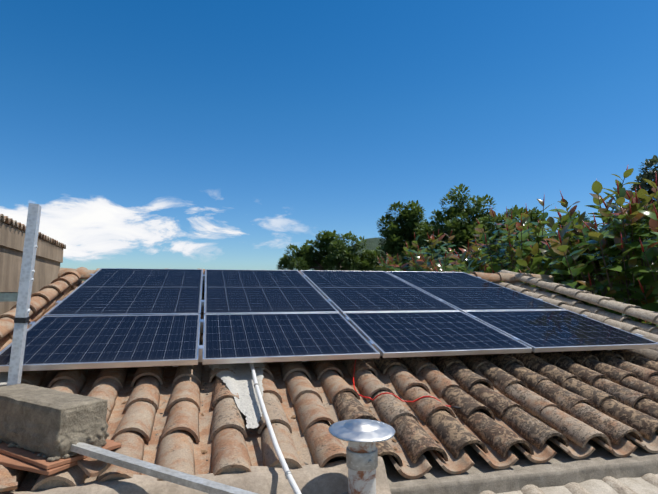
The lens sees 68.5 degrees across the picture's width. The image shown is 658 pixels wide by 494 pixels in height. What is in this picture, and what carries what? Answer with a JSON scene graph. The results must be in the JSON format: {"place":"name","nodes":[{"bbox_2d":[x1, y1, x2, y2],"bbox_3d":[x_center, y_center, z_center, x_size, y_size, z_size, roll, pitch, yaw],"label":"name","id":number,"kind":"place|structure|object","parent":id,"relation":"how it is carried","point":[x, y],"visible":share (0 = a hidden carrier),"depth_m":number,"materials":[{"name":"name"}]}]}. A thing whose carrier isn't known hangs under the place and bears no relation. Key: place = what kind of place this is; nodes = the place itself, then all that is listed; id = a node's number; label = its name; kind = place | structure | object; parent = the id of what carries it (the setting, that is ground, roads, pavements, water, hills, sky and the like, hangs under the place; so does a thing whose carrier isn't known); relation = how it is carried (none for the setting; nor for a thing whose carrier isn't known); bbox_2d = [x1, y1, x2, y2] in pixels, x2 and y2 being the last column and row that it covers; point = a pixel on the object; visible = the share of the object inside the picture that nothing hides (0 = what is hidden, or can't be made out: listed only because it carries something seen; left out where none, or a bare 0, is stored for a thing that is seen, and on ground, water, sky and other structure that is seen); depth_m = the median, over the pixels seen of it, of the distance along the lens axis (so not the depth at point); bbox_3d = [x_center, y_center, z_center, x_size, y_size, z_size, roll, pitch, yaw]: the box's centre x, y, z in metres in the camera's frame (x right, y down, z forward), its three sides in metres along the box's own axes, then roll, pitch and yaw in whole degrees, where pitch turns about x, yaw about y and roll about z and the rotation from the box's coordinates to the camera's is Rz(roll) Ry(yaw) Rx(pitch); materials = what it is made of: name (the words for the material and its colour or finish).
{"place":"outdoors","nodes":[
{"label":"outdoors","id":0,"kind":"place"},
{"bbox_2d":[0,456,390,493],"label":"eave mortar shelf","id":1,"kind":"object","parent":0,"point":[330,478],"visible":0.58,"depth_m":1.77,"materials":[{"name":"grey concrete"}]},
{"bbox_2d":[0,0,657,271],"label":"sky","id":2,"kind":"structure","parent":0,"point":[144,134],"materials":[{"name":"blue"}]},
{"bbox_2d":[348,441,375,493],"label":"flue pipe","id":3,"kind":"object","parent":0,"point":[361,482],"depth_m":1.71,"materials":[{"name":"grey metal"}]},
{"bbox_2d":[328,419,395,442],"bbox_3d":[0.119,0.655,1.760,0.244,0.043,0.244,1,-5,-14],"label":"vent cap","id":4,"kind":"object","parent":3,"relation":"on","point":[362,430],"visible":1,"depth_m":1.71,"materials":[{"name":"silver metal"}]},
{"bbox_2d":[346,446,377,470],"bbox_3d":[0.120,0.760,1.748,0.114,0.060,0.120,1,-5,-14],"label":"pipe collar","id":5,"kind":"object","parent":3,"relation":"attached to","point":[355,461],"visible":0.81,"depth_m":1.70,"materials":[{"name":"grey metal"}]},
{"bbox_2d":[80,238,657,325],"bbox_3d":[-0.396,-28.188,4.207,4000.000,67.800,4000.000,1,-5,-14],"label":"terrain","id":6,"kind":"structure","parent":0,"point":[372,243],"depth_m":392.74,"materials":[{"name":"plant"}]},
{"bbox_2d":[0,222,62,314],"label":"neighbour wall","id":7,"kind":"structure","parent":6,"relation":"on","point":[49,259],"depth_m":4.15,"materials":[{"name":"paint"}]},
{"bbox_2d":[0,292,17,301],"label":"post bracket","id":8,"kind":"object","parent":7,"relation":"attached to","point":[8,296],"depth_m":2.31,"materials":[{"name":"grey metal"}]},
{"bbox_2d":[0,214,65,248],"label":"roof tiles","id":9,"kind":"object","parent":7,"relation":"on","point":[12,222],"visible":0.31,"depth_m":4.18,"materials":[{"name":"beige ceramic"}]},
{"bbox_2d":[276,230,386,270],"bbox_3d":[0.458,2.738,29.707,7.413,7.324,5.931,1,-5,-14],"label":"carob tree","id":10,"kind":"object","parent":6,"relation":"on","point":[335,251],"depth_m":28.68,"materials":[{"name":"green plant"}]},
{"bbox_2d":[376,200,458,271],"bbox_3d":[4.879,1.811,26.679,4.744,8.629,3.731,1,-5,-14],"label":"carob tree","id":11,"kind":"object","parent":6,"relation":"on","point":[406,219],"depth_m":26.01,"materials":[{"name":"green plant"}]},
{"bbox_2d":[412,184,495,271],"bbox_3d":[6.515,1.415,23.533,4.742,8.856,4.122,1,-5,-14],"label":"carob tree","id":12,"kind":"object","parent":6,"relation":"on","point":[461,230],"depth_m":23.26,"materials":[{"name":"green plant"}]},
{"bbox_2d":[457,205,554,271],"bbox_3d":[7.076,1.867,18.678,4.227,7.090,3.810,1,-5,-14],"label":"carob tree","id":13,"kind":"object","parent":6,"relation":"on","point":[533,215],"visible":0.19,"depth_m":18.43,"materials":[{"name":"green plant"}]},
{"bbox_2d":[529,210,627,306],"bbox_3d":[9.005,1.919,16.775,3.848,6.644,3.734,1,-5,-14],"label":"carob tree","id":14,"kind":"object","parent":6,"relation":"on","point":[559,225],"depth_m":17.40,"materials":[{"name":"plant"}]},
{"bbox_3d":[9.022,1.986,12.704,1.527,5.767,1.395,1,-5,-14],"label":"olive tree wood","id":15,"kind":"object","parent":6,"relation":"on","visible":0},
{"bbox_2d":[611,155,657,275],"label":"olive tree","id":16,"kind":"object","parent":15,"relation":"attached to","point":[651,174],"visible":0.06,"depth_m":13.04,"materials":[{"name":"green plant"}]},
{"bbox_2d":[376,168,657,326],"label":"ficus","id":17,"kind":"object","parent":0,"point":[593,237],"depth_m":6.42,"materials":[{"name":"green plant"}]},
{"bbox_2d":[377,166,657,321],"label":"ficus sheaths","id":18,"kind":"object","parent":17,"relation":"attached to","point":[656,213],"visible":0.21,"depth_m":6.15,"materials":[{"name":"red plant"}]},
{"bbox_2d":[386,446,657,493],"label":"concrete ledge","id":19,"kind":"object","parent":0,"point":[561,469],"depth_m":2.03,"materials":[{"name":"grey concrete"}]},
{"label":"house walls","id":20,"kind":"object","parent":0,"visible":0},
{"bbox_2d":[0,279,657,492],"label":"roof tiles","id":21,"kind":"object","parent":20,"relation":"on","point":[571,403],"visible":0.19,"depth_m":2.41,"materials":[{"name":"ceramic"}]},
{"bbox_2d":[0,372,7,386],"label":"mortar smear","id":22,"kind":"object","parent":21,"relation":"on","point":[3,378],"visible":0.06,"depth_m":2.38},
{"bbox_2d":[7,203,40,385],"bbox_3d":[-1.457,0.283,2.303,0.094,0.983,0.094,2,-6,-22],"label":"steel post","id":23,"kind":"object","parent":21,"relation":"on","point":[21,319],"visible":0.9,"depth_m":2.28,"materials":[{"name":"silver metal"}]},
{"bbox_2d":[0,383,108,458],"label":"concrete block","id":24,"kind":"object","parent":21,"relation":"on","point":[48,422],"depth_m":1.81,"materials":[{"name":"grey concrete"}]},
{"bbox_2d":[0,439,113,475],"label":"clay slab","id":25,"kind":"object","parent":21,"relation":"on","point":[10,462],"depth_m":1.70,"materials":[{"name":"ceramic"}]},
{"bbox_2d":[0,439,120,469],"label":"clay slab","id":26,"kind":"object","parent":21,"relation":"on","point":[28,456],"depth_m":1.75,"materials":[{"name":"ceramic"}]},
{"bbox_2d":[0,440,100,461],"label":"block mortar crumbs","id":27,"kind":"object","parent":26,"relation":"on","point":[50,459],"visible":0.81,"depth_m":1.73,"materials":[{"name":"concrete"}]},
{"bbox_2d":[208,362,264,427],"bbox_3d":[-0.473,0.722,2.514,0.363,0.032,0.860,1,7,-14],"label":"cement patch","id":28,"kind":"object","parent":21,"relation":"on","point":[240,382],"visible":0.81,"depth_m":2.53,"materials":[{"name":"grey concrete"}]},
{"bbox_2d":[32,366,507,479],"bbox_3d":[0.308,0.685,3.720,4.925,0.011,3.390,1,7,-14],"label":"roof debris","id":29,"kind":"object","parent":21,"relation":"on","point":[294,416],"visible":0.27,"depth_m":2.35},
{"bbox_2d":[0,267,657,339],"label":"roof ridge tiles","id":30,"kind":"object","parent":21,"relation":"on","point":[61,283],"visible":0.58,"depth_m":4.71,"materials":[{"name":"ceramic"}]},
{"bbox_2d":[28,274,644,366],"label":"panel mounting rails","id":31,"kind":"object","parent":21,"relation":"on","point":[200,357],"visible":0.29,"depth_m":3.25,"materials":[{"name":"silver metal"}]},
{"bbox_2d":[0,314,200,371],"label":"solar panel","id":32,"kind":"object","parent":31,"relation":"on","point":[83,342],"visible":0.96,"depth_m":2.75,"materials":[{"name":"blue glass"}]},
{"bbox_2d":[44,268,202,315],"bbox_3d":[-1.611,0.358,4.165,1.000,0.031,1.760,1,7,-14],"label":"solar panel","id":33,"kind":"object","parent":31,"relation":"on","point":[115,291],"visible":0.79,"depth_m":3.89,"materials":[{"name":"blue glass"}]},
{"bbox_2d":[204,269,338,313],"bbox_3d":[-0.621,0.381,4.417,1.000,0.031,1.760,1,7,-14],"label":"solar panel","id":34,"kind":"object","parent":31,"relation":"on","point":[256,291],"visible":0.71,"depth_m":4.16,"materials":[{"name":"blue glass"}]},
{"bbox_2d":[202,313,379,364],"bbox_3d":[-0.296,0.562,3.122,1.000,0.031,0.895,1,7,-14],"label":"solar panel","id":35,"kind":"object","parent":31,"relation":"attached to","point":[255,338],"visible":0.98,"depth_m":2.98,"materials":[{"name":"blue glass"}]},
{"bbox_2d":[300,270,459,314],"bbox_3d":[0.370,0.404,4.668,1.000,0.031,1.760,1,7,-14],"label":"solar panel","id":36,"kind":"object","parent":31,"relation":"on","point":[360,291],"visible":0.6,"depth_m":4.42,"materials":[{"name":"blue glass"}]},
{"bbox_2d":[342,311,531,357],"bbox_3d":[0.694,0.585,3.373,1.000,0.031,0.895,1,7,-14],"label":"solar panel","id":37,"kind":"object","parent":31,"relation":"attached to","point":[415,334],"visible":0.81,"depth_m":3.24,"materials":[{"name":"blue glass"}]},
{"bbox_2d":[386,271,565,311],"bbox_3d":[1.360,0.426,4.920,1.000,0.031,1.760,1,7,-14],"label":"solar panel","id":38,"kind":"object","parent":31,"relation":"on","point":[461,291],"visible":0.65,"depth_m":4.68,"materials":[{"name":"blue glass"}]},
{"bbox_2d":[463,310,657,352],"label":"solar panel","id":39,"kind":"object","parent":31,"relation":"on","point":[536,331],"visible":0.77,"depth_m":3.50,"materials":[{"name":"blue glass"}]},
{"bbox_2d":[353,359,450,406],"bbox_3d":[0.233,0.700,2.753,0.352,0.285,0.887,3,-6,-33],"label":"red cable","id":40,"kind":"object","parent":21,"relation":"on","point":[390,393],"visible":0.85,"depth_m":2.50,"materials":[{"name":"red plastic"}]},
{"bbox_2d":[329,431,657,469],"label":"mortar","id":41,"kind":"structure","parent":21,"relation":"on","point":[472,454],"depth_m":2.18,"materials":[{"name":"concrete"}]},
{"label":"lower building walls","id":42,"kind":"object","parent":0,"visible":0},
{"bbox_3d":[-0.943,1.181,1.143,2.600,0.580,0.985,1,-5,-14],"label":"eave","id":43,"kind":"object","parent":42,"relation":"on","visible":0},
{"bbox_2d":[0,446,110,491],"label":"broken tile shards","id":44,"kind":"object","parent":43,"relation":"on","point":[90,467],"visible":0.62,"depth_m":1.69,"materials":[{"name":"ceramic"}]},
{"bbox_2d":[70,442,257,493],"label":"loose rail","id":45,"kind":"object","parent":43,"relation":"on","point":[156,471],"visible":1,"depth_m":1.65,"materials":[{"name":"silver metal"}]},
{"bbox_2d":[250,363,301,493],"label":"pvc conduit","id":46,"kind":"object","parent":43,"relation":"on","point":[290,478],"visible":0.71,"depth_m":1.93,"materials":[{"name":"white plastic"}]},
{"bbox_2d":[497,474,657,493],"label":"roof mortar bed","id":47,"kind":"object","parent":43,"relation":"on","point":[639,485],"visible":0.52,"depth_m":2.03,"materials":[{"name":"grey concrete"}]},
{"bbox_2d":[479,473,657,493],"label":"roof tiles","id":48,"kind":"object","parent":47,"relation":"on","point":[617,486],"visible":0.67,"depth_m":2.01,"materials":[{"name":"ceramic"}]}
]}

